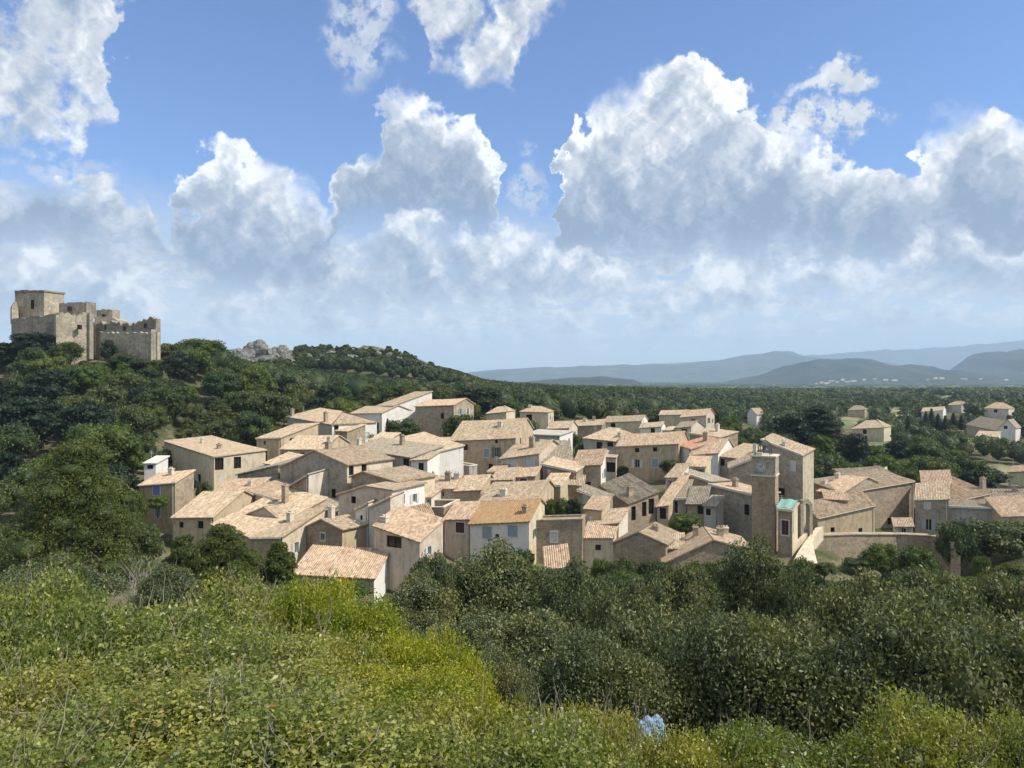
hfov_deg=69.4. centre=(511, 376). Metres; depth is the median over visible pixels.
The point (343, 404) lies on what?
leafy tree
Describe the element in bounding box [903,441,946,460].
oak tree
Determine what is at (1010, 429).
valley house
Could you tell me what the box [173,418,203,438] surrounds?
pine tree
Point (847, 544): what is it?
retaining wall
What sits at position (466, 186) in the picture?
sky
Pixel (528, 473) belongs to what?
stone house
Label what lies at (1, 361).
leafy tree
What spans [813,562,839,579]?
oak tree
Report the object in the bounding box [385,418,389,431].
cypress
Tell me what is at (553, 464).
stone house
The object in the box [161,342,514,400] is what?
slope woodland
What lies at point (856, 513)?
stone house
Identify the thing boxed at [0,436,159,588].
pine tree
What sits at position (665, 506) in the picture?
stone house
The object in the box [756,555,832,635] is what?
holm oak
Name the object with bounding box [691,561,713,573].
leafy tree
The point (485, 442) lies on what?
stone house
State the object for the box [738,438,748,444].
leafy tree
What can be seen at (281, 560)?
pine tree
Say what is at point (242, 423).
dark evergreen
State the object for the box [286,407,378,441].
stone house
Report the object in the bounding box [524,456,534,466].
window
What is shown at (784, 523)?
window
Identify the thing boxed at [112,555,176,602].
dead shrub
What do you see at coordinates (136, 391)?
dark evergreen
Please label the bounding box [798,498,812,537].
ruined arch
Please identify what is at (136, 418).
oak tree
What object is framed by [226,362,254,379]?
oak tree
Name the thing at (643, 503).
window
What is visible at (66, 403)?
oak tree
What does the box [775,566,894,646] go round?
holm oak
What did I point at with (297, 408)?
pine tree
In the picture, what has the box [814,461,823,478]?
oak tree
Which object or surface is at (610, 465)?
window
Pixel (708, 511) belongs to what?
window
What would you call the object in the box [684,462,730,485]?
stone house
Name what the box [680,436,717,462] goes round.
stone house
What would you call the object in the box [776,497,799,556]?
stone house
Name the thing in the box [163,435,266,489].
stone house
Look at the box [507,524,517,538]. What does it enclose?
window
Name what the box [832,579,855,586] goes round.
dark evergreen
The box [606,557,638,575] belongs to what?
oak tree
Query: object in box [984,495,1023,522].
stone house
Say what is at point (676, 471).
stone house
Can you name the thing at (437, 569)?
holm oak
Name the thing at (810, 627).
holm oak
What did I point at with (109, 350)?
dark evergreen
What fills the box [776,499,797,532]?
awning
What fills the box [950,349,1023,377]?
distant hill
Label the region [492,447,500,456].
window
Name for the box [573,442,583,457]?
oak tree
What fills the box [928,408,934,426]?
cypress
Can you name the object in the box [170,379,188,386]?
dark evergreen
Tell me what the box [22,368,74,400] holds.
dark evergreen
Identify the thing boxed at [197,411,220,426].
pine tree
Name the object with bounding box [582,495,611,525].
stone house
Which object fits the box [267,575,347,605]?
holm oak
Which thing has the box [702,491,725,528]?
stone house
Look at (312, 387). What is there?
dark evergreen
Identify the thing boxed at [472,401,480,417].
leafy tree
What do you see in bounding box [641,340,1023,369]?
farthest hill
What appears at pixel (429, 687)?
yellow green bush
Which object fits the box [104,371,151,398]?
oak tree
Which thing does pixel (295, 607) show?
yellow green bush
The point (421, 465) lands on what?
window
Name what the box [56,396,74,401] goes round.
oak tree
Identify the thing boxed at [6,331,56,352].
dark evergreen
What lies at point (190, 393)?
leafy tree
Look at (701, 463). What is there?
stone house
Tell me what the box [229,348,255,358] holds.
rock outcrop
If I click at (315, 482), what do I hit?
stone house
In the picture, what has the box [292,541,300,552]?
window
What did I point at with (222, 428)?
oak tree
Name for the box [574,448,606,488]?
stone house
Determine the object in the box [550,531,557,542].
window
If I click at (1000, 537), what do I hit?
oak tree
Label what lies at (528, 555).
oak tree
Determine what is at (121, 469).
dark evergreen
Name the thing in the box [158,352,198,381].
dark evergreen
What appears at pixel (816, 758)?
scrub bush
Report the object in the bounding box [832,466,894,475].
stone house
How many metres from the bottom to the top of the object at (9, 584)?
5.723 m
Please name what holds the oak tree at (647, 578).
on the ground
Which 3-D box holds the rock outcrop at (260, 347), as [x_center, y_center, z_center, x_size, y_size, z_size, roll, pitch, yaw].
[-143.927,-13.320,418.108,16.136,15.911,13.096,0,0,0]
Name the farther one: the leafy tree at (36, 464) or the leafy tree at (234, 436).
the leafy tree at (234, 436)
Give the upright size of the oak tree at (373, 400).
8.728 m
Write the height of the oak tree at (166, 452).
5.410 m
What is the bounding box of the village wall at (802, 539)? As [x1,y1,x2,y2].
[797,532,807,551]
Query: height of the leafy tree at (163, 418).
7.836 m
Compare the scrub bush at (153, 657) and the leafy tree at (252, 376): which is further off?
the leafy tree at (252, 376)
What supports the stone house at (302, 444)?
on the ground
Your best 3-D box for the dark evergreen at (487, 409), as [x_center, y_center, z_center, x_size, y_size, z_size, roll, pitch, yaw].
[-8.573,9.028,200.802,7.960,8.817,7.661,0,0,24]
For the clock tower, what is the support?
on the ground
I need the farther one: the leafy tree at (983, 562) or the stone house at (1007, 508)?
the stone house at (1007, 508)
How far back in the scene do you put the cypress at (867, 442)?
189.68 m
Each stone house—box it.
[137,467,195,534]
[142,450,169,480]
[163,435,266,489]
[170,490,254,552]
[210,483,327,561]
[213,477,270,490]
[235,456,299,481]
[245,478,293,501]
[245,501,284,517]
[248,507,327,576]
[255,422,319,460]
[262,452,303,465]
[278,440,394,497]
[279,435,350,454]
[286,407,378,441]
[289,468,328,496]
[295,544,388,602]
[305,504,367,551]
[326,498,337,516]
[334,420,366,445]
[335,480,426,514]
[348,465,437,502]
[351,405,412,432]
[353,498,376,547]
[357,434,444,466]
[366,490,405,547]
[368,432,400,440]
[371,504,445,590]
[376,391,432,420]
[393,432,464,475]
[409,451,440,475]
[409,502,434,514]
[414,397,474,436]
[426,488,442,505]
[431,499,459,544]
[435,470,464,498]
[443,500,481,562]
[449,417,534,474]
[451,471,493,500]
[467,498,546,564]
[479,479,555,514]
[485,405,515,419]
[486,456,509,474]
[491,467,521,483]
[498,435,558,479]
[515,466,541,480]
[519,404,553,428]
[533,425,573,453]
[536,514,585,569]
[539,439,573,462]
[541,455,584,479]
[542,543,569,572]
[546,420,578,433]
[546,470,570,500]
[568,475,585,504]
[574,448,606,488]
[575,416,606,443]
[575,479,614,513]
[582,427,632,449]
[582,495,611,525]
[583,518,617,567]
[599,473,660,531]
[599,507,629,537]
[602,446,618,479]
[606,415,648,432]
[610,522,680,567]
[615,431,689,480]
[639,420,666,432]
[655,474,689,527]
[658,409,688,427]
[660,525,750,568]
[661,426,675,431]
[663,531,684,552]
[664,463,690,489]
[667,479,693,528]
[674,420,704,439]
[679,408,714,427]
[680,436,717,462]
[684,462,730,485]
[685,455,711,472]
[685,485,710,532]
[688,423,738,446]
[688,431,733,475]
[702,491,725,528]
[708,477,780,541]
[720,443,761,478]
[727,453,752,485]
[760,433,815,529]
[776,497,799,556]
[813,489,876,532]
[814,469,915,527]
[816,472,879,498]
[821,490,848,503]
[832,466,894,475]
[891,517,914,532]
[914,476,991,499]
[914,482,949,534]
[919,469,952,492]
[949,496,992,525]
[977,484,1023,497]
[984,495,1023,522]
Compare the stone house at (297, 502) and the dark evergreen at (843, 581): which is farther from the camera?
the stone house at (297, 502)
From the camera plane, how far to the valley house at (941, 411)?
367.07 m
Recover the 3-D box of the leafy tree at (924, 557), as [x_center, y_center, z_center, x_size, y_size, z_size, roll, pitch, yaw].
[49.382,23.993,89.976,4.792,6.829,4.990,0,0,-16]
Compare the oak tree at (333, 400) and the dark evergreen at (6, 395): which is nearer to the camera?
the dark evergreen at (6, 395)
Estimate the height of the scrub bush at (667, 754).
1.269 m
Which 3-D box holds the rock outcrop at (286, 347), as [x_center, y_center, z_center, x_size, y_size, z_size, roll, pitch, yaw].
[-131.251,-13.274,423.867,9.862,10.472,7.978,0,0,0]
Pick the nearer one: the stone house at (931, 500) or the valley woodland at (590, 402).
the stone house at (931, 500)
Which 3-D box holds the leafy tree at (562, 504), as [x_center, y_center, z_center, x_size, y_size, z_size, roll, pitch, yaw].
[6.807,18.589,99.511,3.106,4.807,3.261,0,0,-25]
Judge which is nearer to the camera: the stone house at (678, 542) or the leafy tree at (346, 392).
the stone house at (678, 542)
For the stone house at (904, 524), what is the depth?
121.09 m
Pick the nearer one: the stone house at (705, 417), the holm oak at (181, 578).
the holm oak at (181, 578)
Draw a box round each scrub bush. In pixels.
[0,554,123,673]
[0,582,165,692]
[0,614,244,729]
[0,621,115,741]
[0,658,168,765]
[0,674,153,767]
[8,652,375,767]
[54,567,216,634]
[82,589,313,671]
[116,675,504,767]
[133,611,397,716]
[165,556,287,630]
[234,600,396,675]
[251,688,463,760]
[356,688,628,767]
[388,669,570,766]
[488,678,675,767]
[526,670,667,763]
[615,708,749,767]
[696,702,802,767]
[712,703,882,767]
[824,701,1012,767]
[826,677,1008,767]
[964,701,1023,767]
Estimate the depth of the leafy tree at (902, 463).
172.56 m
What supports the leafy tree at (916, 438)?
on the ground
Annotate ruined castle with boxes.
[10,290,160,367]
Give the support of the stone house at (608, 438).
on the ground
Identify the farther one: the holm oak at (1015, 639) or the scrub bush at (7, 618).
the holm oak at (1015, 639)
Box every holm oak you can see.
[0,551,129,605]
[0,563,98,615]
[125,562,205,619]
[229,578,273,607]
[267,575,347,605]
[373,614,421,638]
[376,570,468,635]
[408,550,467,621]
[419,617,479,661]
[448,536,563,646]
[466,604,608,688]
[475,642,561,727]
[530,555,607,633]
[532,621,708,739]
[574,574,678,641]
[581,601,685,685]
[617,598,757,746]
[642,559,734,628]
[681,602,908,759]
[684,612,760,638]
[708,533,802,625]
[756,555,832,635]
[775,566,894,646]
[777,608,856,656]
[785,578,1023,755]
[831,617,968,661]
[870,562,1003,635]
[944,605,1023,755]
[968,612,1011,641]
[970,566,1023,632]
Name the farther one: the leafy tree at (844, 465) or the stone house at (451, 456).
the leafy tree at (844, 465)
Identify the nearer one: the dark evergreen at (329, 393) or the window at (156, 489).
the window at (156, 489)
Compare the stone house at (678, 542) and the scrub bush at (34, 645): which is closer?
the scrub bush at (34, 645)
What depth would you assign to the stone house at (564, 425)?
166.26 m
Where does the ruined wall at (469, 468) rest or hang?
on the ground
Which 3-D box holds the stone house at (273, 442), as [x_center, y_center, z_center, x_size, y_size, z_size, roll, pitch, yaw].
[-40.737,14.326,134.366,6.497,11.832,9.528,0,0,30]
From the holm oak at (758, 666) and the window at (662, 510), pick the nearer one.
the holm oak at (758, 666)
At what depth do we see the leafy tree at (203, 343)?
224.65 m
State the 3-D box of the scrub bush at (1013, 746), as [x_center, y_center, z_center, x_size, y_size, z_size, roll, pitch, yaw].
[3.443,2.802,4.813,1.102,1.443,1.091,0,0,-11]
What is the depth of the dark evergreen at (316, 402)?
182.04 m
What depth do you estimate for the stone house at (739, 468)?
118.50 m
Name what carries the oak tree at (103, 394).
on the ground
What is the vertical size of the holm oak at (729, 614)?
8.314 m
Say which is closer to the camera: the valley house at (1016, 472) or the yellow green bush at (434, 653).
the yellow green bush at (434, 653)
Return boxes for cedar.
[801,405,847,449]
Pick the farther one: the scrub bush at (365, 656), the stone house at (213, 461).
the stone house at (213, 461)
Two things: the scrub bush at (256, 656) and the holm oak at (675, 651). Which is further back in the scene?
the holm oak at (675, 651)
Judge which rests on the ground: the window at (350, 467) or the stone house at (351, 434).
the stone house at (351, 434)
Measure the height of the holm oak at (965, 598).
11.154 m
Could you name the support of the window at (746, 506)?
in the stone house at (738, 509)
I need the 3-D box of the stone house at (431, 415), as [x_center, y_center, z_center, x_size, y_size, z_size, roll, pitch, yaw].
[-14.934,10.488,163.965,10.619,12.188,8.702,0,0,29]
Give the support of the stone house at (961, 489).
on the ground
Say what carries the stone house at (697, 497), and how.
on the ground
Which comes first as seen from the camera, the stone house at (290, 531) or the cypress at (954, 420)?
the stone house at (290, 531)
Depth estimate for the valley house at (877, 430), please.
261.32 m
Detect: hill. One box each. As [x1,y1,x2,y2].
[468,351,899,381]
[525,376,642,384]
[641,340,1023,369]
[721,358,1023,384]
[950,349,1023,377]
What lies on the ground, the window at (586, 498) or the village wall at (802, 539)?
the village wall at (802, 539)
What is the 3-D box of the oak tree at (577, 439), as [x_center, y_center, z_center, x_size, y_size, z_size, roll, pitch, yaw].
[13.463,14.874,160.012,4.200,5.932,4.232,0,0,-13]
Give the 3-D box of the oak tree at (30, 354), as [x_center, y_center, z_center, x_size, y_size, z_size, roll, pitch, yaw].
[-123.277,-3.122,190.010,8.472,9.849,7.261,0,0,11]
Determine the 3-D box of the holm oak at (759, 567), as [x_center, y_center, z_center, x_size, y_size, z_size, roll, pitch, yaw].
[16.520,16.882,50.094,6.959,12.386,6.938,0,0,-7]
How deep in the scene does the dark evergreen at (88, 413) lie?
128.72 m
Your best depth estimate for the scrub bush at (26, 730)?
5.05 m
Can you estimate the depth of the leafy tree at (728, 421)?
201.08 m
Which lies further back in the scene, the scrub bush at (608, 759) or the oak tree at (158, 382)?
the oak tree at (158, 382)
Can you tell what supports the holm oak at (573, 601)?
on the ground
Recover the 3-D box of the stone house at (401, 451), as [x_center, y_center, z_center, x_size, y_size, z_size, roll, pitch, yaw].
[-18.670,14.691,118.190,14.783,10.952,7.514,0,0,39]
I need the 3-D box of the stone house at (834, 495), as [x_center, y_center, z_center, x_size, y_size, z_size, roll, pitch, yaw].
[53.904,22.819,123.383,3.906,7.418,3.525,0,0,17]
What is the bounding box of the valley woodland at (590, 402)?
[488,381,1023,462]
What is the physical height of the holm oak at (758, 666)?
8.697 m
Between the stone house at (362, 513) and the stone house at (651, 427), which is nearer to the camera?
the stone house at (362, 513)
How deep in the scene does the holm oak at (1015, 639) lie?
17.40 m
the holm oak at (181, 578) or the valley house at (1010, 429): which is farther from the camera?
the valley house at (1010, 429)
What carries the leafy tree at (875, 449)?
on the ground
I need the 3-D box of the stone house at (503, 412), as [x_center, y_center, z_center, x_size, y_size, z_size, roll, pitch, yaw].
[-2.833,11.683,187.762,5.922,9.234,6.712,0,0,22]
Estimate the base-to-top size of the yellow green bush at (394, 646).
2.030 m
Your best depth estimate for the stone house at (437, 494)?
101.45 m
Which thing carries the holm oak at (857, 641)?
on the ground
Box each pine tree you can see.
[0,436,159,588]
[161,534,207,586]
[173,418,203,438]
[190,522,271,601]
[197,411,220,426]
[200,399,236,419]
[258,541,298,590]
[281,405,306,427]
[349,384,380,402]
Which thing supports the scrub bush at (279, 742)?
on the ground
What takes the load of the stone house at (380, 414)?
on the ground
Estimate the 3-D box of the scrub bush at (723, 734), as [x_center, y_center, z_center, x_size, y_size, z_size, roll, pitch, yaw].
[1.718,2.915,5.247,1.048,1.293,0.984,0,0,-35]
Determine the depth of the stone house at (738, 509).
104.48 m
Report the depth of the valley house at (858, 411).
417.91 m
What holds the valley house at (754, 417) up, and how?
on the ground
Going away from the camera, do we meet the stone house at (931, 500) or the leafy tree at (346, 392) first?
the stone house at (931, 500)
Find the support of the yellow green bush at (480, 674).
on the ground
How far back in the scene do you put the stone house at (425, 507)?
93.56 m
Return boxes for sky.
[0,0,1023,372]
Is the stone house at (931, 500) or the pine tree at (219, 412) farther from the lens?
the pine tree at (219, 412)
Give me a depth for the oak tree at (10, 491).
86.94 m
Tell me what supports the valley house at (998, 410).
on the ground
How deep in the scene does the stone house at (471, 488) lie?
103.47 m
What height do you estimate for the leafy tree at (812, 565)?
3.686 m
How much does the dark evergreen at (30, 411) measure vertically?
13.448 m
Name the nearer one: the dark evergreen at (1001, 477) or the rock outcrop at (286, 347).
the dark evergreen at (1001, 477)
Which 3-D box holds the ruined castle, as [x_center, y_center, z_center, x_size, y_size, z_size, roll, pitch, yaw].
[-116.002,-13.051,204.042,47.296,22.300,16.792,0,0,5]
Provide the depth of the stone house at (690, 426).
166.74 m
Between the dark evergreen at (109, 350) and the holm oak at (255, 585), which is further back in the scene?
the dark evergreen at (109, 350)
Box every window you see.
[152,485,160,495]
[154,508,160,517]
[215,458,222,469]
[234,457,240,468]
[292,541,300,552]
[320,532,325,541]
[332,489,335,497]
[349,466,352,474]
[387,535,401,547]
[404,458,408,465]
[410,493,418,503]
[419,463,423,470]
[425,546,432,555]
[455,521,464,533]
[481,525,492,539]
[483,448,489,457]
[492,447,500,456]
[505,459,514,466]
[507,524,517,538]
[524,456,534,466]
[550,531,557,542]
[582,494,589,503]
[595,545,600,549]
[597,442,602,448]
[607,462,614,471]
[631,506,634,519]
[632,459,642,467]
[642,502,645,515]
[649,499,652,513]
[651,458,658,467]
[660,508,665,518]
[675,501,677,512]
[698,505,702,513]
[706,509,710,514]
[745,504,748,514]
[779,488,784,497]
[780,519,789,536]
[790,460,795,471]
[898,528,909,532]
[922,518,935,530]
[924,502,930,509]
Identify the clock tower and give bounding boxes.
[750,440,779,553]
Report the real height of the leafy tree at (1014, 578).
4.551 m
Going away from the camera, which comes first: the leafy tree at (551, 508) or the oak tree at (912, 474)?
the leafy tree at (551, 508)
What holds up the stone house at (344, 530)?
on the ground
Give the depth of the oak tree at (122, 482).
96.42 m
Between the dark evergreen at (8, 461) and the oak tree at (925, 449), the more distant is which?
the oak tree at (925, 449)
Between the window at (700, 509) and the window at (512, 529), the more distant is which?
the window at (700, 509)
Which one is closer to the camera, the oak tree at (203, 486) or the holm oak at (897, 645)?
the holm oak at (897, 645)
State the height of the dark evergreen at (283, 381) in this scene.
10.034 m
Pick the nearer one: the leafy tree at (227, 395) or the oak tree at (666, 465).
the oak tree at (666, 465)
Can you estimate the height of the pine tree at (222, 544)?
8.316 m
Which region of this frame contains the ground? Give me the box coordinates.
[0,346,1023,626]
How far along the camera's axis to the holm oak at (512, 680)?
18.51 m
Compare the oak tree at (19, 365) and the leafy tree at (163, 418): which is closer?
the leafy tree at (163, 418)
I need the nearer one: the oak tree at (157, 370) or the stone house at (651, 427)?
the stone house at (651, 427)
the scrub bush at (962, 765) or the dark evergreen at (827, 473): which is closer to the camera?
the scrub bush at (962, 765)
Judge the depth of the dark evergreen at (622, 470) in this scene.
129.57 m
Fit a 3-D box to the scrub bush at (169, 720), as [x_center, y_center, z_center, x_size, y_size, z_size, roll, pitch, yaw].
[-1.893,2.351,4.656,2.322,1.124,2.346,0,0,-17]
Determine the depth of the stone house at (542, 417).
195.17 m
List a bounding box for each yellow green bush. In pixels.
[264,568,366,639]
[309,590,414,659]
[335,656,416,701]
[352,655,489,727]
[368,624,442,673]
[392,620,496,694]
[441,652,510,724]
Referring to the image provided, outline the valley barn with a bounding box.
[966,416,1023,439]
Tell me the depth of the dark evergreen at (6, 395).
159.68 m
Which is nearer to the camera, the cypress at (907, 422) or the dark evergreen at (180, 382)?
the dark evergreen at (180, 382)
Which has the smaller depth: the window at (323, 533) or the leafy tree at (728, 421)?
the window at (323, 533)
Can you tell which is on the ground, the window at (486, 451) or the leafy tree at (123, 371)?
the leafy tree at (123, 371)
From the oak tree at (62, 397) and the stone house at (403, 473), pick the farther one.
the oak tree at (62, 397)
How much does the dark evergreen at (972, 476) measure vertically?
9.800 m
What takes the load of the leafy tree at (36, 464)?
on the ground
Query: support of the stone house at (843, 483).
on the ground
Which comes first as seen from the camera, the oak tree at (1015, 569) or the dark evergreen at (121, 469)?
the oak tree at (1015, 569)
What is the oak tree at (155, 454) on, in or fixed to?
on the ground
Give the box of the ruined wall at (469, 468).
[463,462,477,474]
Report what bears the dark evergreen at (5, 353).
on the ground
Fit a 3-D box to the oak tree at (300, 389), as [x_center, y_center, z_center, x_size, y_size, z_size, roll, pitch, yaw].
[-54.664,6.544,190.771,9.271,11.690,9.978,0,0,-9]
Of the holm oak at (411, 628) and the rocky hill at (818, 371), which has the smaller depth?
the holm oak at (411, 628)
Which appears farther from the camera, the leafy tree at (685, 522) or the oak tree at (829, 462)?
the oak tree at (829, 462)
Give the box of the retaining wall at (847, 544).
[817,532,960,579]
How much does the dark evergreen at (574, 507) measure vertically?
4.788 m
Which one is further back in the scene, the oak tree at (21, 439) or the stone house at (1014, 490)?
the stone house at (1014, 490)
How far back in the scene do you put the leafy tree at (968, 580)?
69.39 m
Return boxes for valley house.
[747,408,762,425]
[847,405,866,417]
[851,419,890,441]
[921,406,946,421]
[946,401,965,412]
[975,430,1000,438]
[984,402,1014,417]
[997,418,1021,441]
[1007,463,1023,488]
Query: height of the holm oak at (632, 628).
7.786 m
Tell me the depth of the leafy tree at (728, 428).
190.42 m
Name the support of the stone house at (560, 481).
on the ground
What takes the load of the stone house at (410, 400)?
on the ground
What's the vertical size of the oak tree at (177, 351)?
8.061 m
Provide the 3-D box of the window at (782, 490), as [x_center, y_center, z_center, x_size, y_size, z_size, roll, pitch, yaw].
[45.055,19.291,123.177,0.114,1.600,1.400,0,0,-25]
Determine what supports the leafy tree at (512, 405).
on the ground
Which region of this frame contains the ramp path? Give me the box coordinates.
[793,526,822,563]
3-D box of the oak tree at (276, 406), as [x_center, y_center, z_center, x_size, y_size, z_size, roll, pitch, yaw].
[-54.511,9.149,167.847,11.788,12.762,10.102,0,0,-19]
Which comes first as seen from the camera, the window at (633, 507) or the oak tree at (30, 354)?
the window at (633, 507)
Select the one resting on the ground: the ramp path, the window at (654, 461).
the ramp path
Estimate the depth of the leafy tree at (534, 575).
60.59 m
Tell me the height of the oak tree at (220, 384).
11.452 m
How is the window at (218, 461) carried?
in the stone house at (213, 461)
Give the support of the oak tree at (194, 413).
on the ground
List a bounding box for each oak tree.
[0,422,40,458]
[0,466,41,521]
[0,479,24,516]
[2,370,34,396]
[5,359,38,377]
[15,346,50,361]
[49,341,85,364]
[52,398,73,412]
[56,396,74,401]
[70,381,127,407]
[78,360,88,365]
[91,474,138,502]
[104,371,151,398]
[105,354,149,368]
[109,404,157,435]
[121,504,138,530]
[128,522,165,572]
[133,385,185,429]
[136,432,158,452]
[142,367,162,377]
[144,452,165,456]
[150,377,180,390]
[154,449,171,463]
[166,401,185,422]
[170,348,185,355]
[179,403,206,422]
[195,481,212,495]
[197,418,236,439]
[199,370,242,397]
[204,366,235,394]
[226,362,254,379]
[228,388,264,413]
[233,410,274,430]
[245,390,298,424]
[283,380,317,399]
[291,394,307,411]
[330,397,351,402]
[359,393,382,406]
[379,382,416,399]
[385,417,420,435]
[432,388,455,399]
[439,414,474,436]
[514,548,534,564]
[530,420,539,429]
[573,433,582,453]
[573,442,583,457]
[585,576,616,599]
[596,571,625,601]
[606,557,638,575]
[635,559,668,575]
[637,571,662,592]
[659,459,680,473]
[702,559,721,583]
[738,429,760,439]
[741,426,755,432]
[742,431,770,444]
[778,562,797,572]
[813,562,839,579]
[814,451,838,473]
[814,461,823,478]
[815,451,847,466]
[840,556,878,575]
[892,468,920,488]
[902,439,935,457]
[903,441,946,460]
[914,455,962,477]
[933,521,981,572]
[934,517,1023,560]
[937,455,957,463]
[949,455,997,479]
[997,562,1023,577]
[1005,520,1023,549]
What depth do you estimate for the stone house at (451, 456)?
116.75 m
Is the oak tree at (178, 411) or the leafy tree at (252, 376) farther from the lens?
the leafy tree at (252, 376)
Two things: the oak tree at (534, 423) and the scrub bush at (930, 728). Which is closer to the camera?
the scrub bush at (930, 728)
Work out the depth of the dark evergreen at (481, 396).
196.96 m
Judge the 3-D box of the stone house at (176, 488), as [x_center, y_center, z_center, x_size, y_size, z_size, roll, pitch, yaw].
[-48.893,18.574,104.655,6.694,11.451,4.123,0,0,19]
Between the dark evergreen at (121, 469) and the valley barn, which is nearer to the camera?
the dark evergreen at (121, 469)
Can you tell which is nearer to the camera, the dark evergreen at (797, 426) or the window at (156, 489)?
the window at (156, 489)
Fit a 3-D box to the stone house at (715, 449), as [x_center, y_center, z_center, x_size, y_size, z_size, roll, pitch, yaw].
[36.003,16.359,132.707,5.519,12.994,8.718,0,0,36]
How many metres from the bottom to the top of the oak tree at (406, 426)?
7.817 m
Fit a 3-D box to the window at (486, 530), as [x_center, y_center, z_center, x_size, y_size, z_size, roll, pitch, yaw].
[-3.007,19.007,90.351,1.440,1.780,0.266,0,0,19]
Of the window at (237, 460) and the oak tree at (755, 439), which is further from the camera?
the oak tree at (755, 439)
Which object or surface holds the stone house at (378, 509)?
on the ground
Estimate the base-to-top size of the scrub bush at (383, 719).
1.057 m
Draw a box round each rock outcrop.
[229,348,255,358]
[242,342,252,349]
[252,339,268,357]
[254,355,277,362]
[267,347,288,359]
[279,345,290,354]
[281,353,294,364]
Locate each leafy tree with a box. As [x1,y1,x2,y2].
[0,356,6,367]
[19,457,53,471]
[24,355,70,374]
[33,453,51,461]
[42,411,56,446]
[61,363,105,395]
[66,422,143,465]
[85,362,110,386]
[97,373,116,386]
[112,369,129,375]
[113,448,153,473]
[116,362,134,372]
[128,491,147,522]
[143,407,172,433]
[146,494,168,517]
[147,359,163,371]
[177,385,199,405]
[178,338,226,352]
[183,349,213,384]
[222,391,240,415]
[228,414,279,444]
[236,366,278,392]
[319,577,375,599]
[323,398,362,412]
[335,385,352,400]
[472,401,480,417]
[495,400,523,417]
[531,565,546,598]
[545,498,557,514]
[555,497,569,514]
[589,557,609,577]
[611,570,642,589]
[668,513,703,534]
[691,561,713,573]
[718,415,742,430]
[720,426,734,430]
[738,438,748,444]
[790,558,815,574]
[808,435,836,454]
[828,435,842,447]
[833,462,862,475]
[857,543,905,574]
[863,454,901,471]
[868,444,890,456]
[895,459,910,468]
[896,544,941,571]
[902,433,938,444]
[905,455,933,467]
[949,449,969,457]
[953,575,980,590]
[972,555,992,575]
[979,573,1019,591]
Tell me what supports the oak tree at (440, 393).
on the ground
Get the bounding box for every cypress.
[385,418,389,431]
[863,435,870,462]
[904,415,912,430]
[921,412,930,426]
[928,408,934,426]
[933,414,942,431]
[940,415,949,430]
[948,412,959,429]
[957,415,967,433]
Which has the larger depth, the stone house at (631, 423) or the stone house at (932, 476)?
the stone house at (631, 423)
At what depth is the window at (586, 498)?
102.45 m
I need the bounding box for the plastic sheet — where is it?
[637,714,666,743]
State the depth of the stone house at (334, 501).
100.15 m
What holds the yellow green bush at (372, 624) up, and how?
on the ground
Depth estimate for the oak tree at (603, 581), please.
65.12 m
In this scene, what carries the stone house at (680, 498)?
on the ground
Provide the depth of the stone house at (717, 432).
152.96 m
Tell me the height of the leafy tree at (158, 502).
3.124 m
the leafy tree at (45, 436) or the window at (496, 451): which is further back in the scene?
the leafy tree at (45, 436)
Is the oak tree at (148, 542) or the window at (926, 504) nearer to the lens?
the oak tree at (148, 542)
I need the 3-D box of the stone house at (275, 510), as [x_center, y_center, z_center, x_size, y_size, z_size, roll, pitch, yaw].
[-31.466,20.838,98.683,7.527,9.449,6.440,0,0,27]
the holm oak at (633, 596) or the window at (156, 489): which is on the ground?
the holm oak at (633, 596)
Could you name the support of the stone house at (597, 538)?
on the ground
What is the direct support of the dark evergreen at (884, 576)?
on the ground
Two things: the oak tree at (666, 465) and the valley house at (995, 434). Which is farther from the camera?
the valley house at (995, 434)
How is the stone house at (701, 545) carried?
on the ground
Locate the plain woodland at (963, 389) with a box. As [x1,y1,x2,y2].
[487,379,1023,399]
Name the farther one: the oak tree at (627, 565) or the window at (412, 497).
the window at (412, 497)
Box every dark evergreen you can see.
[0,342,18,371]
[0,378,17,402]
[0,396,70,456]
[0,449,27,484]
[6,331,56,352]
[10,349,20,361]
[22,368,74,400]
[48,402,121,442]
[99,340,118,361]
[100,463,141,490]
[104,402,127,409]
[125,386,152,406]
[135,369,161,384]
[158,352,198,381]
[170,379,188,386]
[203,396,228,415]
[237,414,270,446]
[273,376,297,393]
[305,397,328,408]
[306,383,317,390]
[313,384,346,404]
[454,390,466,397]
[455,387,505,419]
[478,398,492,419]
[565,499,580,514]
[616,465,628,476]
[766,413,814,443]
[778,433,799,442]
[809,574,829,591]
[816,468,833,477]
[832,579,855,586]
[835,433,870,463]
[876,572,899,586]
[883,440,909,460]
[956,469,997,488]
[989,468,1012,485]
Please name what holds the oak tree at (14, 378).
on the ground
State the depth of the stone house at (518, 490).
98.88 m
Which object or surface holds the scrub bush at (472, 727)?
on the ground
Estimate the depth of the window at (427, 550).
82.86 m
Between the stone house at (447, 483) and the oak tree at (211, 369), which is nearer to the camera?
the stone house at (447, 483)
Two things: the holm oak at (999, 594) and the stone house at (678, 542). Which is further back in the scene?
the stone house at (678, 542)
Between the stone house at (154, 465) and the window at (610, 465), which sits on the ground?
the stone house at (154, 465)
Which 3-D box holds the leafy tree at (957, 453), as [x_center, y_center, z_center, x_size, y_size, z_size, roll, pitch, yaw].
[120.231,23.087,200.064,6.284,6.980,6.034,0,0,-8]
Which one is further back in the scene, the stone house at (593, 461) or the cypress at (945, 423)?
the cypress at (945, 423)
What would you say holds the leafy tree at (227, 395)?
on the ground
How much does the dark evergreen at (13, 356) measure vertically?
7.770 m
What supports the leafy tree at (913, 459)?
on the ground

